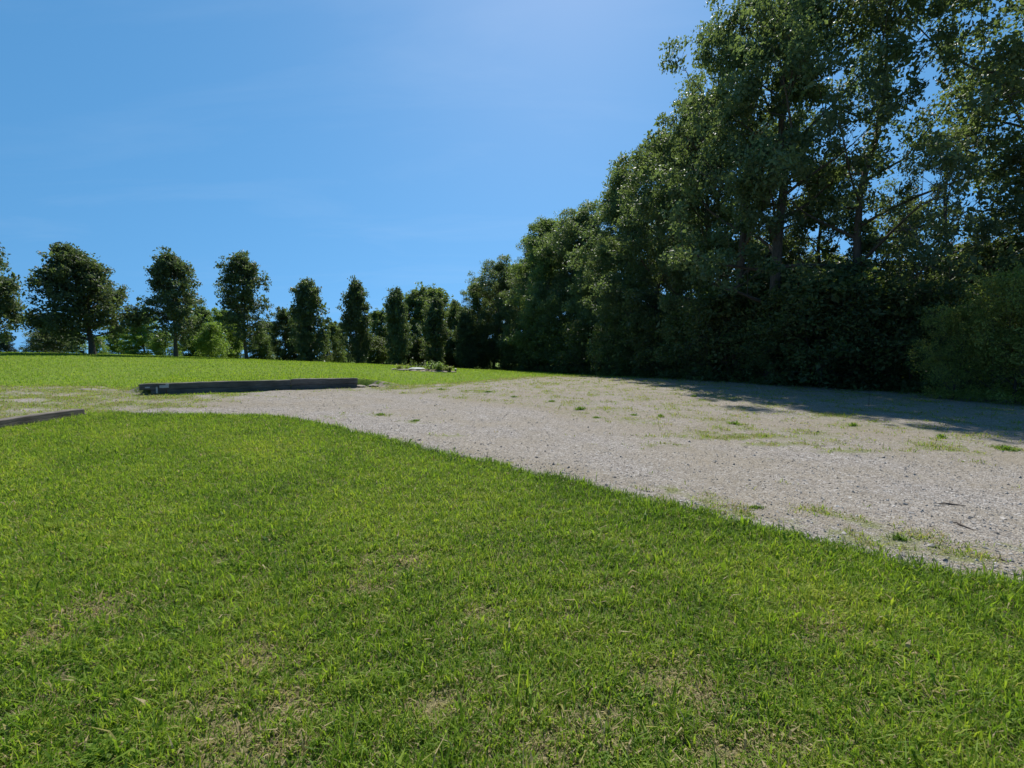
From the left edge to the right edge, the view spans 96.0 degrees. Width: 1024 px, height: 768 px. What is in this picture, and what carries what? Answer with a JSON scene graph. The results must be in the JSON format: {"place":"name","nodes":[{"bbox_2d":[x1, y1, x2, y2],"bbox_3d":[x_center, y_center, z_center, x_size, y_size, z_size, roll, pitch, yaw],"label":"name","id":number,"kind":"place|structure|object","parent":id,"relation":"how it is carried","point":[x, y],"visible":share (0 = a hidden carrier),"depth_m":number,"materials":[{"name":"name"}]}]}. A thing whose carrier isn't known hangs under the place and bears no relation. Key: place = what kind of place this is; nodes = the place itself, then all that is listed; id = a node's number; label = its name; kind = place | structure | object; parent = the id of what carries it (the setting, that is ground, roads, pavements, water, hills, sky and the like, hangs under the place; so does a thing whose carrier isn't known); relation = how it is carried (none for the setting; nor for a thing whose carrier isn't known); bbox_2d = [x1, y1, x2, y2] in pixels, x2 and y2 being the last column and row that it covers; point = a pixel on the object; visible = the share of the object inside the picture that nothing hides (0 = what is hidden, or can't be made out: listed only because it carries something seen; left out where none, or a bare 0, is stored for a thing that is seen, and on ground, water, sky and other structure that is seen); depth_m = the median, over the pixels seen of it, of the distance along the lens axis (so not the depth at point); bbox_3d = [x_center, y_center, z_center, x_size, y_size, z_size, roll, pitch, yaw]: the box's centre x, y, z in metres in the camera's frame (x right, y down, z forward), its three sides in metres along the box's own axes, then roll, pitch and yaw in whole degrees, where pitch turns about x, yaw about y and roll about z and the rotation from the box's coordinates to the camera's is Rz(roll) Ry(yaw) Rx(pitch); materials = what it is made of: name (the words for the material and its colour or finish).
{"place":"outdoors","nodes":[
{"label":"outdoors","id":0,"kind":"place"},
{"bbox_2d":[0,353,1023,767],"bbox_3d":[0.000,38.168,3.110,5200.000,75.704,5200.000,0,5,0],"label":"ground","id":1,"kind":"structure","parent":0,"point":[372,617],"depth_m":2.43,"materials":[{"name":"green plant"}]},
{"bbox_2d":[0,334,19,351],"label":"evergreen tree","id":2,"kind":"object","parent":1,"relation":"on","point":[5,348],"visible":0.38,"depth_m":59.54,"materials":[{"name":"green plant"}]},
{"bbox_2d":[0,242,29,344],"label":"pear tree","id":3,"kind":"object","parent":1,"relation":"on","point":[10,306],"visible":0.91,"depth_m":36.37,"materials":[{"name":"green plant"}]},
{"bbox_2d":[19,326,56,351],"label":"evergreen tree","id":4,"kind":"object","parent":1,"relation":"on","point":[26,340],"visible":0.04,"depth_m":50.97,"materials":[{"name":"green plant"}]},
{"bbox_2d":[0,409,84,427],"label":"landscape timber","id":5,"kind":"object","parent":1,"relation":"on","point":[19,420],"visible":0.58,"depth_m":9.40,"materials":[{"name":"grey wood"}]},
{"bbox_2d":[16,328,83,352],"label":"shrub","id":6,"kind":"object","parent":1,"relation":"on","point":[40,343],"visible":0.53,"depth_m":45.07,"materials":[{"name":"green plant"}]},
{"bbox_2d":[54,330,87,352],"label":"shrub","id":7,"kind":"object","parent":1,"relation":"on","point":[77,351],"visible":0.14,"depth_m":49.71,"materials":[{"name":"green plant"}]},
{"bbox_2d":[15,241,149,353],"bbox_3d":[-34.824,-6.822,37.789,7.725,9.408,8.060,3,5,31],"label":"pear tree","id":8,"kind":"object","parent":1,"relation":"on","point":[90,294],"visible":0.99,"depth_m":36.39,"materials":[{"name":"green plant"}]},
{"bbox_2d":[87,336,110,353],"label":"shrub","id":9,"kind":"object","parent":1,"relation":"on","point":[98,348],"visible":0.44,"depth_m":49.77,"materials":[{"name":"green plant"}]},
{"bbox_2d":[98,326,133,353],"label":"woodland tree","id":10,"kind":"object","parent":1,"relation":"on","point":[113,347],"visible":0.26,"depth_m":56.49,"materials":[{"name":"green plant"}]},
{"bbox_2d":[116,308,168,355],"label":"woodland tree","id":11,"kind":"object","parent":1,"relation":"on","point":[139,334],"visible":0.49,"depth_m":53.59,"materials":[{"name":"green plant"}]},
{"bbox_2d":[144,329,183,355],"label":"shrub","id":12,"kind":"object","parent":1,"relation":"on","point":[156,346],"visible":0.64,"depth_m":49.33,"materials":[{"name":"green plant"}]},
{"bbox_2d":[135,246,210,356],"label":"pear tree","id":13,"kind":"object","parent":1,"relation":"on","point":[163,269],"visible":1,"depth_m":39.68,"materials":[{"name":"green plant"}]},
{"bbox_2d":[178,313,210,356],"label":"woodland tree","id":14,"kind":"object","parent":1,"relation":"on","point":[190,350],"visible":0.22,"depth_m":53.23,"materials":[{"name":"green plant"}]},
{"bbox_2d":[188,304,218,356],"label":"woodland tree","id":15,"kind":"object","parent":1,"relation":"on","point":[203,310],"visible":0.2,"depth_m":59.07,"materials":[{"name":"green plant"}]},
{"bbox_2d":[191,321,233,357],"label":"shrub","id":16,"kind":"object","parent":1,"relation":"on","point":[210,337],"visible":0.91,"depth_m":48.18,"materials":[{"name":"green plant"}]},
{"bbox_2d":[206,307,242,357],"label":"woodland tree","id":17,"kind":"object","parent":1,"relation":"on","point":[216,317],"visible":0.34,"depth_m":56.55,"materials":[{"name":"green plant"}]},
{"bbox_2d":[225,323,249,358],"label":"woodland tree","id":18,"kind":"object","parent":1,"relation":"on","point":[242,355],"visible":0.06,"depth_m":61.30,"materials":[{"name":"green plant"}]},
{"bbox_2d":[213,250,275,358],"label":"pear tree","id":19,"kind":"object","parent":1,"relation":"on","point":[239,269],"visible":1,"depth_m":42.63,"materials":[{"name":"green plant"}]},
{"bbox_2d":[244,330,275,359],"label":"woodland tree","id":20,"kind":"object","parent":1,"relation":"on","point":[263,351],"visible":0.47,"depth_m":59.30,"materials":[{"name":"green plant"}]},
{"bbox_2d":[256,318,281,359],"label":"woodland tree","id":21,"kind":"object","parent":1,"relation":"on","point":[269,332],"visible":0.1,"depth_m":63.03,"materials":[{"name":"green plant"}]},
{"bbox_2d":[269,306,299,360],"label":"woodland tree","id":22,"kind":"object","parent":1,"relation":"on","point":[281,328],"visible":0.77,"depth_m":55.08,"materials":[{"name":"green plant"}]},
{"bbox_2d":[277,318,303,360],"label":"woodland tree","id":23,"kind":"object","parent":1,"relation":"on","point":[290,347],"visible":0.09,"depth_m":56.58,"materials":[{"name":"green plant"}]},
{"bbox_2d":[285,276,332,361],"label":"pear tree","id":24,"kind":"object","parent":1,"relation":"on","point":[306,291],"visible":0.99,"depth_m":45.85,"materials":[{"name":"green plant"}]},
{"bbox_2d":[294,337,334,361],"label":"shrub","id":25,"kind":"object","parent":1,"relation":"on","point":[326,356],"visible":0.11,"depth_m":56.19,"materials":[{"name":"green plant"}]},
{"bbox_2d":[0,351,667,396],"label":"field grass","id":26,"kind":"structure","parent":1,"relation":"on","point":[192,377],"depth_m":23.79,"materials":[{"name":"green plant"}]},
{"bbox_2d":[322,320,346,361],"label":"woodland tree","id":27,"kind":"object","parent":1,"relation":"on","point":[335,335],"visible":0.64,"depth_m":59.34,"materials":[{"name":"green plant"}]},
{"bbox_2d":[331,321,354,362],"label":"woodland tree","id":28,"kind":"object","parent":1,"relation":"on","point":[345,337],"visible":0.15,"depth_m":68.75,"materials":[{"name":"green plant"}]},
{"bbox_2d":[335,275,377,362],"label":"pear tree","id":29,"kind":"object","parent":1,"relation":"on","point":[355,319],"visible":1,"depth_m":47.97,"materials":[{"name":"green plant"}]},
{"bbox_2d":[360,336,389,363],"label":"shrub","id":30,"kind":"object","parent":1,"relation":"on","point":[377,348],"visible":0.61,"depth_m":57.20,"materials":[{"name":"green plant"}]},
{"bbox_2d":[362,307,391,364],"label":"woodland tree","id":31,"kind":"object","parent":1,"relation":"on","point":[377,328],"visible":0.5,"depth_m":61.02,"materials":[{"name":"green plant"}]},
{"bbox_2d":[382,285,416,364],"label":"pear tree","id":32,"kind":"object","parent":1,"relation":"on","point":[396,317],"visible":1,"depth_m":50.54,"materials":[{"name":"green plant"}]},
{"bbox_2d":[395,285,432,366],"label":"woodland tree","id":33,"kind":"object","parent":1,"relation":"on","point":[415,300],"visible":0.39,"depth_m":64.59,"materials":[{"name":"green plant"}]},
{"bbox_2d":[404,337,430,365],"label":"shrub","id":34,"kind":"object","parent":1,"relation":"on","point":[416,350],"visible":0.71,"depth_m":60.66,"materials":[{"name":"green plant"}]},
{"bbox_2d":[409,369,451,371],"bbox_3d":[-5.500,-0.873,29.259,3.675,0.215,1.881,0,5,0],"label":"flower bed","id":35,"kind":"object","parent":1,"relation":"on","point":[437,370],"visible":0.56,"depth_m":28.88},
{"bbox_2d":[395,363,411,368],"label":"garden plant","id":36,"kind":"object","parent":35,"relation":"on","point":[400,367],"visible":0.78,"depth_m":29.04,"materials":[{"name":"green plant"}]},
{"bbox_2d":[425,361,442,369],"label":"garden plant","id":37,"kind":"object","parent":35,"relation":"on","point":[435,367],"visible":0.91,"depth_m":28.98,"materials":[{"name":"green plant"}]},
{"bbox_2d":[443,365,452,370],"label":"garden plant","id":38,"kind":"object","parent":35,"relation":"on","point":[450,368],"visible":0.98,"depth_m":29.14,"materials":[{"name":"green plant"}]},
{"bbox_2d":[412,281,453,335],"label":"woodland tree","id":39,"kind":"object","parent":1,"relation":"on","point":[432,292],"visible":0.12,"depth_m":69.87,"materials":[{"name":"green plant"}]},
{"bbox_2d":[415,293,452,366],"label":"pear tree","id":40,"kind":"object","parent":1,"relation":"on","point":[435,339],"visible":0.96,"depth_m":54.04,"materials":[{"name":"green plant"}]},
{"bbox_2d":[429,337,467,367],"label":"shrub","id":41,"kind":"object","parent":1,"relation":"on","point":[451,347],"visible":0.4,"depth_m":60.78,"materials":[{"name":"green plant"}]},
{"bbox_2d":[442,299,463,367],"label":"woodland tree","id":42,"kind":"object","parent":1,"relation":"on","point":[452,322],"visible":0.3,"depth_m":62.75,"materials":[{"name":"green plant"}]},
{"bbox_2d":[451,306,480,368],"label":"pear tree","id":43,"kind":"object","parent":1,"relation":"on","point":[464,332],"visible":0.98,"depth_m":57.04,"materials":[{"name":"green plant"}]},
{"bbox_2d":[455,283,499,368],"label":"maple tree","id":44,"kind":"object","parent":1,"relation":"on","point":[475,300],"visible":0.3,"depth_m":61.94,"materials":[{"name":"green plant"}]},
{"bbox_2d":[476,282,506,367],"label":"maple tree","id":45,"kind":"object","parent":1,"relation":"on","point":[491,315],"visible":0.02,"depth_m":68.21,"materials":[{"name":"green plant"}]},
{"bbox_2d":[470,333,516,369],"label":"undergrowth bush","id":46,"kind":"object","parent":1,"relation":"on","point":[492,351],"visible":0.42,"depth_m":58.33,"materials":[{"name":"green plant"}]},
{"bbox_2d":[465,254,522,369],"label":"maple tree","id":47,"kind":"object","parent":1,"relation":"on","point":[497,271],"visible":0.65,"depth_m":58.47,"materials":[{"name":"green plant"}]},
{"bbox_2d":[0,376,1023,581],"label":"gravel drive","id":48,"kind":"structure","parent":1,"relation":"on","point":[1007,464],"depth_m":7.79,"materials":[{"name":"grey gravel"}]},
{"bbox_2d":[151,385,290,394],"bbox_3d":[-9.440,0.199,15.144,3.921,0.222,0.209,-2,5,-26],"label":"landscape timber","id":49,"kind":"object","parent":48,"relation":"on","point":[222,389],"visible":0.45,"depth_m":15.03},
{"bbox_2d":[139,380,290,392],"bbox_3d":[-9.553,0.067,15.077,4.203,0.318,0.229,-2,5,-26],"label":"landscape timber","id":50,"kind":"object","parent":49,"relation":"on","point":[183,385],"visible":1,"depth_m":14.90,"materials":[{"name":"grey wood"}]},
{"bbox_2d":[291,383,356,389],"bbox_3d":[-6.702,0.096,16.498,2.198,0.229,0.208,-2,5,-27],"label":"landscape timber","id":51,"kind":"object","parent":48,"relation":"on","point":[320,386],"visible":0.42,"depth_m":16.37,"materials":[{"name":"grey wood"}]},
{"bbox_2d":[291,378,357,384],"bbox_3d":[-6.684,-0.111,16.475,2.217,0.210,0.214,-2,5,-27],"label":"landscape timber","id":52,"kind":"object","parent":51,"relation":"on","point":[303,381],"visible":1,"depth_m":16.36,"materials":[{"name":"grey wood"}]},
{"bbox_2d":[0,373,1023,572],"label":"sparse grass","id":53,"kind":"structure","parent":48,"relation":"on","point":[78,398],"depth_m":11.67,"materials":[{"name":"green plant"}]},
{"bbox_2d":[99,389,1023,584],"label":"gravel stones","id":54,"kind":"object","parent":48,"relation":"on","point":[931,544],"visible":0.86,"depth_m":5.64,"materials":[{"name":"grey gravel"}]},
{"bbox_2d":[724,420,742,424],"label":"weed","id":55,"kind":"object","parent":48,"relation":"on","point":[734,423],"visible":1,"depth_m":9.42,"materials":[{"name":"green plant"}]},
{"bbox_2d":[744,504,765,508],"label":"weed","id":56,"kind":"object","parent":48,"relation":"on","point":[756,506],"visible":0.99,"depth_m":4.51,"materials":[{"name":"green plant"}]},
{"bbox_2d":[885,532,911,540],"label":"weed","id":57,"kind":"object","parent":48,"relation":"on","point":[898,537],"visible":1,"depth_m":3.83,"materials":[{"name":"green plant"}]},
{"bbox_2d":[936,434,948,438],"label":"weed","id":58,"kind":"object","parent":48,"relation":"on","point":[941,435],"visible":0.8,"depth_m":8.00,"materials":[{"name":"green plant"}]},
{"bbox_2d":[938,502,965,505],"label":"twig","id":59,"kind":"object","parent":48,"relation":"on","point":[949,503],"visible":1,"depth_m":4.63,"materials":[{"name":"wood"}]},
{"bbox_2d":[953,520,973,529],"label":"twig","id":60,"kind":"object","parent":48,"relation":"on","point":[960,524],"visible":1,"depth_m":4.06,"materials":[{"name":"wood"}]},
{"bbox_2d":[990,444,1019,451],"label":"weed","id":61,"kind":"object","parent":48,"relation":"on","point":[1004,447],"visible":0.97,"depth_m":7.10,"materials":[{"name":"green plant"}]},
{"bbox_2d":[495,338,539,370],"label":"undergrowth bush","id":62,"kind":"object","parent":1,"relation":"on","point":[509,352],"visible":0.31,"depth_m":53.84,"materials":[{"name":"green plant"}]},
{"bbox_2d":[496,235,559,369],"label":"maple tree","id":63,"kind":"object","parent":1,"relation":"on","point":[514,311],"visible":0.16,"depth_m":53.34,"materials":[{"name":"green plant"}]},
{"bbox_2d":[512,325,563,371],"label":"undergrowth bush","id":64,"kind":"object","parent":1,"relation":"on","point":[527,360],"visible":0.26,"depth_m":47.03,"materials":[{"name":"green plant"}]},
{"bbox_2d":[503,215,584,366],"bbox_3d":[4.106,-9.232,48.713,8.972,16.806,10.362,3,6,32],"label":"maple tree","id":65,"kind":"object","parent":1,"relation":"on","point":[541,273],"visible":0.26,"depth_m":47.26,"materials":[{"name":"green plant"}]},
{"bbox_2d":[525,316,594,373],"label":"undergrowth bush","id":66,"kind":"object","parent":1,"relation":"on","point":[555,349],"visible":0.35,"depth_m":41.15,"materials":[{"name":"green plant"}]},
{"bbox_2d":[519,199,629,363],"bbox_3d":[7.095,-8.830,42.522,9.937,16.608,10.367,-4,6,-42],"label":"maple tree","id":67,"kind":"object","parent":1,"relation":"on","point":[584,219],"visible":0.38,"depth_m":41.90,"materials":[{"name":"green plant"}]},
{"bbox_2d":[528,205,620,366],"bbox_3d":[6.336,-9.167,45.539,9.651,17.026,10.068,1,5,6],"label":"maple tree","id":68,"kind":"object","parent":1,"relation":"on","point":[539,294],"visible":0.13,"depth_m":44.23,"materials":[{"name":"green plant"}]},
{"bbox_2d":[554,315,626,374],"bbox_3d":[6.551,-2.894,36.378,6.198,5.183,6.150,2,5,28],"label":"undergrowth bush","id":69,"kind":"object","parent":1,"relation":"on","point":[578,331],"visible":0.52,"depth_m":35.64,"materials":[{"name":"green plant"}]},
{"bbox_2d":[560,164,677,368],"bbox_3d":[9.112,-8.785,36.791,10.125,16.992,8.741,-4,6,-39],"label":"maple tree","id":70,"kind":"object","parent":1,"relation":"on","point":[608,209],"visible":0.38,"depth_m":35.14,"materials":[{"name":"green plant"}]},
{"bbox_2d":[581,310,662,376],"bbox_3d":[7.926,-2.651,31.400,6.039,5.050,5.992,2,5,18],"label":"undergrowth bush","id":71,"kind":"object","parent":1,"relation":"on","point":[618,327],"visible":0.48,"depth_m":30.74,"materials":[{"name":"green plant"}]},
{"bbox_2d":[582,129,735,374],"bbox_3d":[9.745,-8.148,30.874,10.001,16.219,8.659,4,6,39],"label":"maple tree","id":72,"kind":"object","parent":1,"relation":"on","point":[630,240],"visible":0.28,"depth_m":29.87,"materials":[{"name":"green plant"}]},
{"bbox_2d":[631,201,733,298],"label":"maple tree","id":73,"kind":"object","parent":1,"relation":"on","point":[688,249],"visible":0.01,"depth_m":39.51,"materials":[{"name":"green plant"}]},
{"bbox_2d":[621,70,814,375],"bbox_3d":[10.965,-8.566,26.766,9.283,17.339,9.684,1,5,10],"label":"maple tree","id":74,"kind":"object","parent":1,"relation":"on","point":[650,212],"visible":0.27,"depth_m":25.34,"materials":[{"name":"green plant"}]},
{"bbox_2d":[665,280,787,382],"bbox_3d":[10.588,-2.347,22.288,5.591,5.183,5.635,-3,6,-37],"label":"undergrowth bush","id":75,"kind":"object","parent":1,"relation":"on","point":[726,303],"visible":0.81,"depth_m":21.62,"materials":[{"name":"green plant"}]},
{"bbox_2d":[653,0,868,380],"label":"maple tree","id":76,"kind":"object","parent":1,"relation":"on","point":[736,17],"visible":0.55,"depth_m":20.55,"materials":[{"name":"green plant"}]},
{"bbox_2d":[684,245,903,382],"bbox_3d":[14.530,-3.259,23.844,10.533,7.176,10.450,0,5,4],"label":"undergrowth bush","id":77,"kind":"object","parent":1,"relation":"on","point":[825,253],"visible":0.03,"depth_m":21.76,"materials":[{"name":"green plant"}]},
{"bbox_2d":[650,0,942,382],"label":"maple tree","id":78,"kind":"object","parent":1,"relation":"on","point":[747,92],"visible":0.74,"depth_m":18.96,"materials":[{"name":"green plant"}]},
{"bbox_2d":[732,145,900,301],"bbox_3d":[15.187,-5.636,22.586,7.336,11.649,6.171,-2,5,-21],"label":"maple tree","id":79,"kind":"object","parent":1,"relation":"on","point":[850,221],"visible":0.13,"depth_m":21.28,"materials":[{"name":"green plant"}]},
{"bbox_2d":[736,267,910,390],"bbox_3d":[12.532,-2.128,18.863,5.870,5.183,5.916,5,6,44],"label":"undergrowth bush","id":80,"kind":"object","parent":1,"relation":"on","point":[818,295],"visible":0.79,"depth_m":17.68,"materials":[{"name":"green plant"}]},
{"bbox_2d":[780,245,930,377],"bbox_3d":[18.085,-3.811,26.826,11.645,8.239,11.554,-2,5,-18],"label":"undergrowth bush","id":81,"kind":"object","parent":1,"relation":"on","point":[866,271],"depth_m":24.03,"materials":[{"name":"green plant"}]},
{"bbox_2d":[718,0,1023,378],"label":"maple tree","id":82,"kind":"object","parent":1,"relation":"on","point":[873,85],"visible":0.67,"depth_m":16.91,"materials":[{"name":"green plant"}]},
{"bbox_2d":[834,271,1006,396],"bbox_3d":[14.478,-1.653,16.534,4.874,4.518,4.912,-1,5,-11],"label":"undergrowth bush","id":83,"kind":"object","parent":1,"relation":"on","point":[915,301],"visible":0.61,"depth_m":15.94,"materials":[{"name":"green plant"}]},
{"bbox_2d":[846,0,1023,392],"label":"maple tree","id":84,"kind":"object","parent":1,"relation":"on","point":[1009,89],"visible":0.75,"depth_m":16.29,"materials":[{"name":"green plant"}]},
{"bbox_2d":[861,95,1023,387],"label":"maple tree","id":85,"kind":"object","parent":1,"relation":"on","point":[984,225],"visible":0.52,"depth_m":16.65,"materials":[{"name":"green plant"}]},
{"bbox_2d":[882,236,1023,389],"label":"undergrowth bush","id":86,"kind":"object","parent":1,"relation":"on","point":[982,264],"visible":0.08,"depth_m":17.82,"materials":[{"name":"green plant"}]},
{"bbox_2d":[903,299,1013,400],"bbox_3d":[13.378,-0.925,13.978,2.266,3.224,2.837,1,5,15],"label":"olive bush","id":87,"kind":"object","parent":1,"relation":"on","point":[956,319],"visible":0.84,"depth_m":13.62,"materials":[{"name":"green plant"}]},
{"bbox_2d":[939,261,1023,405],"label":"olive bush","id":88,"kind":"object","parent":1,"relation":"on","point":[1009,301],"visible":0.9,"depth_m":12.63,"materials":[{"name":"green plant"}]},
{"bbox_2d":[979,315,1023,404],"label":"olive bush","id":89,"kind":"object","parent":1,"relation":"on","point":[1018,370],"visible":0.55,"depth_m":12.52,"materials":[{"name":"green plant"}]},
{"bbox_2d":[0,0,1023,357],"label":"sky","id":90,"kind":"structure","parent":0,"point":[385,144],"materials":[{"name":"blue"}]}
]}

